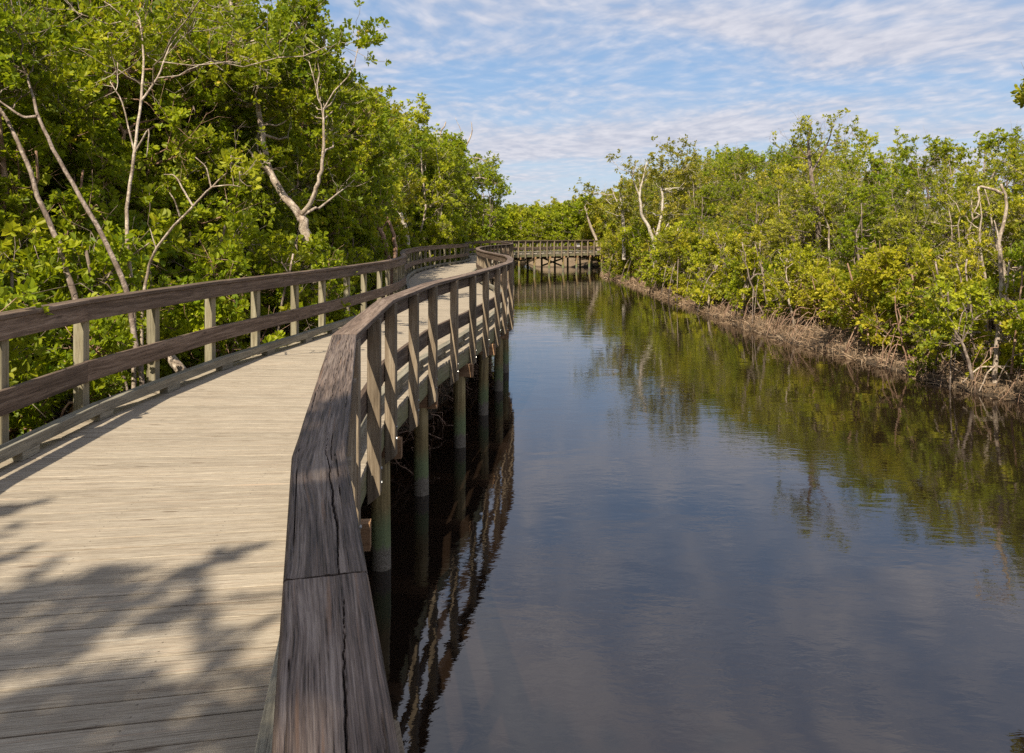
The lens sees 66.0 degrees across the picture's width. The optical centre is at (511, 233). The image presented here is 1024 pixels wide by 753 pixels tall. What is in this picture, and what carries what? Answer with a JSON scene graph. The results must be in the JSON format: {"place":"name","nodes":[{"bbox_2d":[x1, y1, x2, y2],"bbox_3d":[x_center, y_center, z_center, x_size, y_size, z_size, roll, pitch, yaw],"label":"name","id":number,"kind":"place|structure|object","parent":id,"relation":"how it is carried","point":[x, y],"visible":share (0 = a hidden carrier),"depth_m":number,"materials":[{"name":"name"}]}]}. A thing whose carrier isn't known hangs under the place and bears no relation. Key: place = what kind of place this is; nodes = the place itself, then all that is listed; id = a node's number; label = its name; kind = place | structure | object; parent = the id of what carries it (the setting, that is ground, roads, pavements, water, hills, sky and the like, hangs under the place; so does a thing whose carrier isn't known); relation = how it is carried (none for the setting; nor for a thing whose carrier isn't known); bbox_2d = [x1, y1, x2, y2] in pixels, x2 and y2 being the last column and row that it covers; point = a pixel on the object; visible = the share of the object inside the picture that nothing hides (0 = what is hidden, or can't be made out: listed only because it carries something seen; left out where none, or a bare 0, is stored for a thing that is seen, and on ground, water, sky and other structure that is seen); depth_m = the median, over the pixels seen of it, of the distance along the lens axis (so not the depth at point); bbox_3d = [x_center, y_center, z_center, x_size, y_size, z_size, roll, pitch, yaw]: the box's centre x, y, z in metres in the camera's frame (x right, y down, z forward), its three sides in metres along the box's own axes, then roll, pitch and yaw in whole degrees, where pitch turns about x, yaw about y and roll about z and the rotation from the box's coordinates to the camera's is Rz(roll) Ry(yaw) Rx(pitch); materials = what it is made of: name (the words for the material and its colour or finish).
{"place":"outdoors","nodes":[
{"label":"outdoors","id":0,"kind":"place"},
{"bbox_2d":[16,0,1023,233],"label":"sky","id":1,"kind":"structure","parent":0,"point":[554,88],"materials":[{"name":"blue"}]},
{"bbox_2d":[46,236,1023,434],"bbox_3d":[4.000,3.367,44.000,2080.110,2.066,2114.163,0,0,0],"label":"ground","id":2,"kind":"structure","parent":0,"point":[597,263],"depth_m":19.31,"materials":[{"name":"brown soil"}]},
{"bbox_2d":[0,293,46,409],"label":"mangrove bush","id":3,"kind":"object","parent":2,"relation":"on","point":[21,342],"visible":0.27,"depth_m":6.61,"materials":[{"name":"green plant"}]},
{"bbox_2d":[0,273,53,314],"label":"mangrove bush","id":4,"kind":"object","parent":2,"relation":"on","point":[28,287],"visible":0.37,"depth_m":6.19,"materials":[{"name":"green plant"}]},
{"bbox_2d":[0,251,72,381],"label":"mangrove bush","id":5,"kind":"object","parent":2,"relation":"on","point":[35,275],"visible":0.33,"depth_m":9.27,"materials":[{"name":"green plant"}]},
{"bbox_2d":[0,4,87,275],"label":"mangrove tree","id":6,"kind":"object","parent":2,"relation":"on","point":[41,137],"visible":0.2,"depth_m":11.04,"materials":[{"name":"green plant"}]},
{"bbox_2d":[0,37,90,403],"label":"mangrove tree","id":7,"kind":"object","parent":2,"relation":"on","point":[68,277],"visible":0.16,"depth_m":9.73,"materials":[{"name":"grey plant"}]},
{"bbox_2d":[0,0,111,252],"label":"mangrove tree","id":8,"kind":"object","parent":2,"relation":"on","point":[15,120],"visible":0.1,"depth_m":12.25,"materials":[{"name":"green plant"}]},
{"bbox_2d":[0,0,144,385],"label":"mangrove tree","id":9,"kind":"object","parent":2,"relation":"on","point":[17,68],"visible":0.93,"depth_m":9.77,"materials":[{"name":"green plant"}]},
{"bbox_2d":[9,292,135,440],"bbox_3d":[-5.142,1.964,8.283,2.367,2.667,2.576,0,0,-18],"label":"mangrove bush","id":10,"kind":"object","parent":2,"relation":"on","point":[101,341],"visible":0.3,"depth_m":8.20,"materials":[{"name":"green plant"}]},
{"bbox_2d":[0,226,149,415],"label":"mangrove bush","id":11,"kind":"object","parent":2,"relation":"on","point":[81,261],"visible":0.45,"depth_m":9.60,"materials":[{"name":"green plant"}]},
{"bbox_2d":[0,123,159,355],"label":"mangrove bush","id":12,"kind":"object","parent":2,"relation":"on","point":[22,202],"visible":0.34,"depth_m":11.10,"materials":[{"name":"green plant"}]},
{"bbox_2d":[1,91,164,398],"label":"mangrove bush","id":13,"kind":"object","parent":2,"relation":"on","point":[73,169],"visible":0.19,"depth_m":12.25,"materials":[{"name":"green plant"}]},
{"bbox_2d":[1,253,175,424],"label":"mangrove bush","id":14,"kind":"object","parent":2,"relation":"on","point":[117,290],"visible":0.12,"depth_m":9.45,"materials":[{"name":"green plant"}]},
{"bbox_2d":[0,182,209,410],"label":"mangrove bush","id":15,"kind":"object","parent":2,"relation":"on","point":[11,229],"visible":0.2,"depth_m":10.51,"materials":[{"name":"green plant"}]},
{"bbox_2d":[4,0,218,214],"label":"mangrove tree","id":16,"kind":"object","parent":2,"relation":"on","point":[128,101],"visible":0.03,"depth_m":14.70,"materials":[{"name":"green plant"}]},
{"bbox_2d":[53,114,222,278],"bbox_3d":[-6.692,0.387,13.940,3.064,5.179,3.581,0,0,-1],"label":"mangrove bush","id":17,"kind":"object","parent":2,"relation":"on","point":[126,146],"visible":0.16,"depth_m":13.35,"materials":[{"name":"green plant"}]},
{"bbox_2d":[14,0,275,279],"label":"mangrove tree","id":18,"kind":"object","parent":2,"relation":"on","point":[178,144],"visible":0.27,"depth_m":13.77,"materials":[{"name":"green plant"}]},
{"bbox_2d":[68,295,250,395],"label":"mangrove bush","id":19,"kind":"object","parent":2,"relation":"on","point":[168,322],"visible":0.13,"depth_m":11.30,"materials":[{"name":"green plant"}]},
{"bbox_2d":[79,229,251,380],"bbox_3d":[-5.992,1.656,12.555,3.124,3.519,3.399,0,0,-35],"label":"mangrove bush","id":20,"kind":"object","parent":2,"relation":"on","point":[225,244],"visible":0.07,"depth_m":12.63,"materials":[{"name":"green plant"}]},
{"bbox_2d":[71,190,276,299],"bbox_3d":[-6.119,0.977,13.624,3.374,4.162,3.983,0,0,36],"label":"mangrove bush","id":21,"kind":"object","parent":2,"relation":"on","point":[244,219],"visible":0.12,"depth_m":13.26,"materials":[{"name":"green plant"}]},
{"bbox_2d":[0,0,355,388],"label":"mangrove tree","id":22,"kind":"object","parent":2,"relation":"on","point":[97,60],"visible":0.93,"depth_m":10.40,"materials":[{"name":"green plant"}]},
{"bbox_2d":[87,0,296,194],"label":"mangrove tree","id":23,"kind":"object","parent":2,"relation":"on","point":[119,91],"visible":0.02,"depth_m":15.97,"materials":[{"name":"green plant"}]},
{"bbox_2d":[140,148,265,370],"bbox_3d":[-3.577,0.908,9.153,1.659,3.802,0.474,0,0,12],"label":"dead branch tree","id":24,"kind":"object","parent":2,"relation":"on","point":[235,171],"visible":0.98,"depth_m":9.01,"materials":[{"name":"beige plant"}]},
{"bbox_2d":[118,239,288,376],"bbox_3d":[-4.918,1.747,12.356,2.969,3.344,3.230,0,0,-13],"label":"mangrove bush","id":25,"kind":"object","parent":2,"relation":"on","point":[198,315],"visible":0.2,"depth_m":11.45,"materials":[{"name":"green plant"}]},
{"bbox_2d":[101,0,333,232],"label":"mangrove tree","id":26,"kind":"object","parent":2,"relation":"on","point":[262,16],"visible":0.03,"depth_m":17.86,"materials":[{"name":"green plant"}]},
{"bbox_2d":[121,20,325,267],"bbox_3d":[-6.064,-0.654,15.742,4.653,7.121,4.021,0,0,-14],"label":"mangrove tree","id":27,"kind":"object","parent":2,"relation":"on","point":[248,193],"visible":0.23,"depth_m":15.24,"materials":[{"name":"green plant"}]},
{"bbox_2d":[124,29,334,256],"bbox_3d":[-6.216,-0.957,17.378,5.170,7.911,4.468,0,0,9],"label":"mangrove tree","id":28,"kind":"object","parent":2,"relation":"on","point":[221,124],"visible":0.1,"depth_m":16.61,"materials":[{"name":"green plant"}]},
{"bbox_2d":[153,215,350,362],"bbox_3d":[-4.469,1.322,13.557,3.334,3.485,2.824,0,0,-23],"label":"mangrove bush","id":29,"kind":"object","parent":2,"relation":"on","point":[288,254],"visible":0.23,"depth_m":13.43,"materials":[{"name":"green plant"}]},
{"bbox_2d":[135,0,391,329],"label":"mangrove tree","id":30,"kind":"object","parent":2,"relation":"on","point":[304,12],"visible":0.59,"depth_m":15.62,"materials":[{"name":"green plant"}]},
{"bbox_2d":[174,246,359,346],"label":"mangrove bush","id":31,"kind":"object","parent":2,"relation":"on","point":[335,315],"visible":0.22,"depth_m":14.27,"materials":[{"name":"green plant"}]},
{"bbox_2d":[218,191,336,357],"bbox_3d":[-5.216,1.140,14.639,3.607,3.770,3.056,0,0,29],"label":"mangrove bush","id":32,"kind":"object","parent":2,"relation":"on","point":[317,241],"visible":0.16,"depth_m":14.74,"materials":[{"name":"green plant"}]},
{"bbox_2d":[226,30,364,249],"bbox_3d":[-5.494,-0.895,18.883,4.134,7.688,3.974,0,0,-11],"label":"mangrove tree","id":33,"kind":"object","parent":2,"relation":"on","point":[331,207],"visible":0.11,"depth_m":18.61,"materials":[{"name":"green plant"}]},
{"bbox_2d":[0,240,606,752],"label":"boardwalk","id":34,"kind":"structure","parent":2,"relation":"on","point":[182,564],"depth_m":4.36,"materials":[{"name":"brown wood"}]},
{"bbox_2d":[233,15,394,281],"bbox_3d":[-5.193,-1.248,20.340,4.373,8.460,4.549,0,0,44],"label":"mangrove tree","id":35,"kind":"object","parent":2,"relation":"on","point":[371,212],"visible":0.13,"depth_m":20.18,"materials":[{"name":"green plant"}]},
{"bbox_2d":[287,63,409,262],"bbox_3d":[-5.357,-1.167,22.276,4.724,8.364,5.466,0,0,32],"label":"mangrove tree","id":36,"kind":"object","parent":2,"relation":"on","point":[390,147],"visible":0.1,"depth_m":21.87,"materials":[{"name":"green plant"}]},
{"bbox_2d":[320,226,382,319],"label":"mangrove bush","id":37,"kind":"object","parent":2,"relation":"on","point":[367,239],"visible":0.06,"depth_m":20.95,"materials":[{"name":"green plant"}]},
{"bbox_2d":[307,51,399,237],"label":"mangrove tree","id":38,"kind":"object","parent":2,"relation":"on","point":[382,120],"visible":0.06,"depth_m":23.64,"materials":[{"name":"green plant"}]},
{"bbox_2d":[308,57,408,280],"bbox_3d":[-5.952,-1.560,26.331,4.738,9.086,4.466,0,0,6],"label":"mangrove tree","id":39,"kind":"object","parent":2,"relation":"on","point":[397,186],"visible":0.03,"depth_m":26.14,"materials":[{"name":"green plant"}]},
{"bbox_2d":[359,176,403,294],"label":"tree","id":40,"kind":"object","parent":2,"relation":"on","point":[387,197],"visible":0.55,"depth_m":22.24,"materials":[{"name":"green plant"}]},
{"bbox_2d":[358,84,427,256],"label":"mangrove tree","id":41,"kind":"object","parent":2,"relation":"on","point":[410,191],"visible":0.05,"depth_m":34.03,"materials":[{"name":"green plant"}]},
{"bbox_2d":[374,112,414,249],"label":"mangrove tree","id":42,"kind":"object","parent":2,"relation":"on","point":[403,233],"visible":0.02,"depth_m":31.11,"materials":[{"name":"green plant"}]},
{"bbox_2d":[390,92,463,267],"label":"mangrove tree","id":43,"kind":"object","parent":2,"relation":"on","point":[444,186],"visible":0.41,"depth_m":41.27,"materials":[{"name":"green plant"}]},
{"bbox_2d":[393,122,463,263],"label":"mangrove tree","id":44,"kind":"object","parent":2,"relation":"on","point":[458,222],"visible":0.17,"depth_m":43.20,"materials":[{"name":"green plant"}]},
{"bbox_2d":[406,133,469,239],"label":"mangrove tree","id":45,"kind":"object","parent":2,"relation":"on","point":[430,168],"visible":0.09,"depth_m":46.43,"materials":[{"name":"green plant"}]},
{"bbox_2d":[404,131,475,262],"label":"mangrove tree","id":46,"kind":"object","parent":2,"relation":"on","point":[442,156],"visible":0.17,"depth_m":45.50,"materials":[{"name":"green plant"}]},
{"bbox_2d":[439,118,505,244],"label":"mangrove tree","id":47,"kind":"object","parent":2,"relation":"on","point":[491,178],"visible":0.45,"depth_m":53.79,"materials":[{"name":"green plant"}]},
{"bbox_2d":[460,153,502,243],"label":"mangrove tree","id":48,"kind":"object","parent":2,"relation":"on","point":[492,166],"visible":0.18,"depth_m":68.18,"materials":[{"name":"green plant"}]},
{"bbox_2d":[465,161,515,254],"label":"mangrove tree","id":49,"kind":"object","parent":2,"relation":"on","point":[498,195],"visible":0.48,"depth_m":65.71,"materials":[{"name":"green plant"}]},
{"bbox_2d":[485,203,526,251],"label":"mangrove tree","id":50,"kind":"object","parent":2,"relation":"on","point":[508,231],"visible":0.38,"depth_m":77.03,"materials":[{"name":"green plant"}]},
{"bbox_2d":[518,205,563,258],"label":"mangrove tree","id":51,"kind":"object","parent":2,"relation":"on","point":[540,215],"visible":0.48,"depth_m":82.58,"materials":[{"name":"green plant"}]},
{"bbox_2d":[543,200,586,245],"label":"mangrove tree","id":52,"kind":"object","parent":2,"relation":"on","point":[566,211],"visible":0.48,"depth_m":79.84,"materials":[{"name":"green plant"}]},
{"bbox_2d":[579,187,627,260],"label":"mangrove tree","id":53,"kind":"object","parent":2,"relation":"on","point":[594,220],"visible":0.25,"depth_m":74.59,"materials":[{"name":"green plant"}]},
{"bbox_2d":[568,173,652,259],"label":"mangrove tree","id":54,"kind":"object","parent":2,"relation":"on","point":[629,192],"visible":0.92,"depth_m":48.91,"materials":[{"name":"green plant"}]},
{"bbox_2d":[617,218,653,281],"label":"mangrove bush","id":55,"kind":"object","parent":2,"relation":"on","point":[638,233],"visible":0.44,"depth_m":48.49,"materials":[{"name":"green plant"}]},
{"bbox_2d":[633,221,701,295],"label":"mangrove bush","id":56,"kind":"object","parent":2,"relation":"on","point":[659,274],"visible":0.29,"depth_m":39.83,"materials":[{"name":"green plant"}]},
{"bbox_2d":[653,221,728,302],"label":"mangrove bush","id":57,"kind":"object","parent":2,"relation":"on","point":[679,242],"visible":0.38,"depth_m":36.04,"materials":[{"name":"green plant"}]},
{"bbox_2d":[678,181,731,253],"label":"mangrove tree","id":58,"kind":"object","parent":2,"relation":"on","point":[711,192],"visible":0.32,"depth_m":40.03,"materials":[{"name":"green plant"}]},
{"bbox_2d":[682,225,766,312],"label":"mangrove bush","id":59,"kind":"object","parent":2,"relation":"on","point":[699,296],"visible":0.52,"depth_m":31.01,"materials":[{"name":"green plant"}]},
{"bbox_2d":[702,177,761,266],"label":"mangrove tree","id":60,"kind":"object","parent":2,"relation":"on","point":[736,189],"visible":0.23,"depth_m":36.40,"materials":[{"name":"green plant"}]},
{"bbox_2d":[706,148,772,246],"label":"mangrove tree","id":61,"kind":"object","parent":2,"relation":"on","point":[746,161],"visible":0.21,"depth_m":39.88,"materials":[{"name":"green plant"}]},
{"bbox_2d":[714,249,777,306],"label":"mangrove bush","id":62,"kind":"object","parent":2,"relation":"on","point":[733,286],"visible":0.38,"depth_m":29.76,"materials":[{"name":"green plant"}]},
{"bbox_2d":[710,175,789,275],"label":"mangrove tree","id":63,"kind":"object","parent":2,"relation":"on","point":[748,204],"visible":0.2,"depth_m":33.22,"materials":[{"name":"green plant"}]},
{"bbox_2d":[731,255,786,312],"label":"mangrove bush","id":64,"kind":"object","parent":2,"relation":"on","point":[770,269],"visible":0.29,"depth_m":27.59,"materials":[{"name":"green plant"}]},
{"bbox_2d":[728,185,800,272],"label":"mangrove tree","id":65,"kind":"object","parent":2,"relation":"on","point":[772,194],"visible":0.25,"depth_m":31.65,"materials":[{"name":"green plant"}]},
{"bbox_2d":[739,140,810,285],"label":"mangrove tree","id":66,"kind":"object","parent":2,"relation":"on","point":[771,156],"visible":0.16,"depth_m":37.57,"materials":[{"name":"green plant"}]},
{"bbox_2d":[724,233,826,323],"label":"mangrove bush","id":67,"kind":"object","parent":2,"relation":"on","point":[752,263],"visible":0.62,"depth_m":26.48,"materials":[{"name":"green plant"}]},
{"bbox_2d":[758,234,812,325],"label":"mangrove tree","id":68,"kind":"object","parent":2,"relation":"on","point":[787,295],"visible":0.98,"depth_m":23.91,"materials":[{"name":"green plant"}]},
{"bbox_2d":[753,169,830,290],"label":"mangrove tree","id":69,"kind":"object","parent":2,"relation":"on","point":[772,216],"visible":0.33,"depth_m":29.53,"materials":[{"name":"green plant"}]},
{"bbox_2d":[757,256,844,325],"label":"mangrove bush","id":70,"kind":"object","parent":2,"relation":"on","point":[819,265],"visible":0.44,"depth_m":24.45,"materials":[{"name":"green plant"}]},
{"bbox_2d":[760,168,848,302],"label":"mangrove tree","id":71,"kind":"object","parent":2,"relation":"on","point":[783,232],"visible":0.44,"depth_m":28.05,"materials":[{"name":"green plant"}]},
{"bbox_2d":[774,142,847,284],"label":"mangrove tree","id":72,"kind":"object","parent":2,"relation":"on","point":[784,169],"visible":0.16,"depth_m":32.51,"materials":[{"name":"green plant"}]},
{"bbox_2d":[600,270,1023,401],"bbox_3d":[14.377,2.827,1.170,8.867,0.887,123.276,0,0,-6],"label":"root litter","id":73,"kind":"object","parent":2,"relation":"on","point":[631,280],"visible":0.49,"depth_m":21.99,"materials":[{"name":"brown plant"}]},
{"bbox_2d":[605,134,724,268],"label":"mangrove tree","id":74,"kind":"object","parent":73,"relation":"on","point":[653,172],"visible":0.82,"depth_m":43.92,"materials":[{"name":"green plant"}]},
{"bbox_2d":[768,107,859,257],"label":"mangrove tree","id":75,"kind":"object","parent":2,"relation":"on","point":[809,133],"visible":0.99,"depth_m":26.96,"materials":[{"name":"green plant"}]},
{"bbox_2d":[788,266,874,328],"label":"mangrove bush","id":76,"kind":"object","parent":2,"relation":"on","point":[826,321],"visible":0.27,"depth_m":23.23,"materials":[{"name":"green plant"}]},
{"bbox_2d":[792,144,871,271],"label":"mangrove tree","id":77,"kind":"object","parent":2,"relation":"on","point":[829,164],"visible":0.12,"depth_m":31.09,"materials":[{"name":"green plant"}]},
{"bbox_2d":[794,169,885,312],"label":"mangrove tree","id":78,"kind":"object","parent":2,"relation":"on","point":[809,190],"visible":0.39,"depth_m":26.27,"materials":[{"name":"green plant"}]},
{"bbox_2d":[799,132,903,271],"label":"mangrove tree","id":79,"kind":"object","parent":2,"relation":"on","point":[859,156],"visible":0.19,"depth_m":28.09,"materials":[{"name":"green plant"}]},
{"bbox_2d":[686,290,1023,400],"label":"prop roots","id":80,"kind":"object","parent":2,"relation":"on","point":[774,310],"visible":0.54,"depth_m":20.68,"materials":[{"name":"brown plant"}]},
{"bbox_2d":[826,196,904,302],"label":"mangrove tree","id":81,"kind":"object","parent":2,"relation":"on","point":[847,213],"visible":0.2,"depth_m":24.64,"materials":[{"name":"green plant"}]},
{"bbox_2d":[820,269,915,336],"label":"mangrove bush","id":82,"kind":"object","parent":2,"relation":"on","point":[882,293],"visible":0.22,"depth_m":21.54,"materials":[{"name":"green plant"}]},
{"bbox_2d":[824,179,914,317],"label":"mangrove tree","id":83,"kind":"object","parent":2,"relation":"on","point":[880,200],"visible":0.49,"depth_m":23.12,"materials":[{"name":"green plant"}]},
{"bbox_2d":[823,143,928,293],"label":"mangrove tree","id":84,"kind":"object","parent":2,"relation":"on","point":[872,161],"visible":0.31,"depth_m":26.64,"materials":[{"name":"green plant"}]},
{"bbox_2d":[807,237,971,355],"bbox_3d":[9.505,1.614,19.575,3.338,3.085,3.439,0,0,-12],"label":"mangrove bush","id":85,"kind":"object","parent":2,"relation":"on","point":[881,265],"visible":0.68,"depth_m":19.51,"materials":[{"name":"green plant"}]},
{"bbox_2d":[854,161,956,296],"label":"mangrove tree","id":86,"kind":"object","parent":2,"relation":"on","point":[883,176],"visible":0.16,"depth_m":25.14,"materials":[{"name":"green plant"}]},
{"bbox_2d":[859,187,967,325],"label":"mangrove tree","id":87,"kind":"object","parent":2,"relation":"on","point":[919,196],"visible":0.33,"depth_m":21.34,"materials":[{"name":"green plant"}]},
{"bbox_2d":[858,270,979,375],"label":"mangrove bush","id":88,"kind":"object","parent":2,"relation":"on","point":[902,308],"visible":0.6,"depth_m":17.95,"materials":[{"name":"green plant"}]},
{"bbox_2d":[874,129,999,281],"bbox_3d":[12.748,-0.184,23.537,3.575,6.169,3.828,0,0,40],"label":"mangrove tree","id":89,"kind":"object","parent":2,"relation":"on","point":[911,182],"visible":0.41,"depth_m":23.39,"materials":[{"name":"green plant"}]},
{"bbox_2d":[895,274,998,379],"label":"mangrove tree","id":90,"kind":"object","parent":2,"relation":"on","point":[948,322],"visible":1,"depth_m":15.03,"materials":[{"name":"green plant"}]},
{"bbox_2d":[889,164,1023,325],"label":"mangrove tree","id":91,"kind":"object","parent":2,"relation":"on","point":[915,241],"visible":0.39,"depth_m":19.86,"materials":[{"name":"green plant"}]},
{"bbox_2d":[907,248,1023,389],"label":"mangrove bush","id":92,"kind":"object","parent":2,"relation":"on","point":[1005,352],"visible":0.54,"depth_m":16.34,"materials":[{"name":"green plant"}]},
{"bbox_2d":[911,145,1023,331],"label":"mangrove tree","id":93,"kind":"object","parent":2,"relation":"on","point":[994,162],"visible":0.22,"depth_m":21.80,"materials":[{"name":"green plant"}]},
{"bbox_2d":[931,140,1023,341],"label":"mangrove tree","id":94,"kind":"object","parent":2,"relation":"on","point":[965,253],"visible":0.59,"depth_m":18.20,"materials":[{"name":"green plant"}]},
{"bbox_2d":[947,120,1023,313],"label":"mangrove tree","id":95,"kind":"object","parent":2,"relation":"on","point":[990,142],"visible":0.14,"depth_m":25.50,"materials":[{"name":"green plant"}]},
{"bbox_2d":[951,137,1023,328],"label":"mangrove tree","id":96,"kind":"object","parent":2,"relation":"on","point":[1018,188],"visible":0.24,"depth_m":20.52,"materials":[{"name":"green plant"}]},
{"bbox_2d":[962,184,1023,391],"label":"mangrove tree","id":97,"kind":"object","parent":2,"relation":"on","point":[1001,283],"visible":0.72,"depth_m":15.37,"materials":[{"name":"grey plant"}]},
{"bbox_2d":[980,192,1023,280],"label":"mangrove tree","id":98,"kind":"object","parent":2,"relation":"on","point":[1015,236],"visible":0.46,"depth_m":18.66,"materials":[{"name":"green plant"}]},
{"bbox_2d":[983,296,1023,388],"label":"mangrove bush","id":99,"kind":"object","parent":2,"relation":"on","point":[1020,315],"visible":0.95,"depth_m":14.84,"materials":[{"name":"green plant"}]},
{"bbox_2d":[361,263,1023,752],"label":"water","id":100,"kind":"structure","parent":0,"point":[635,519],"depth_m":7.68,"materials":[{"name":"blue liquid"}]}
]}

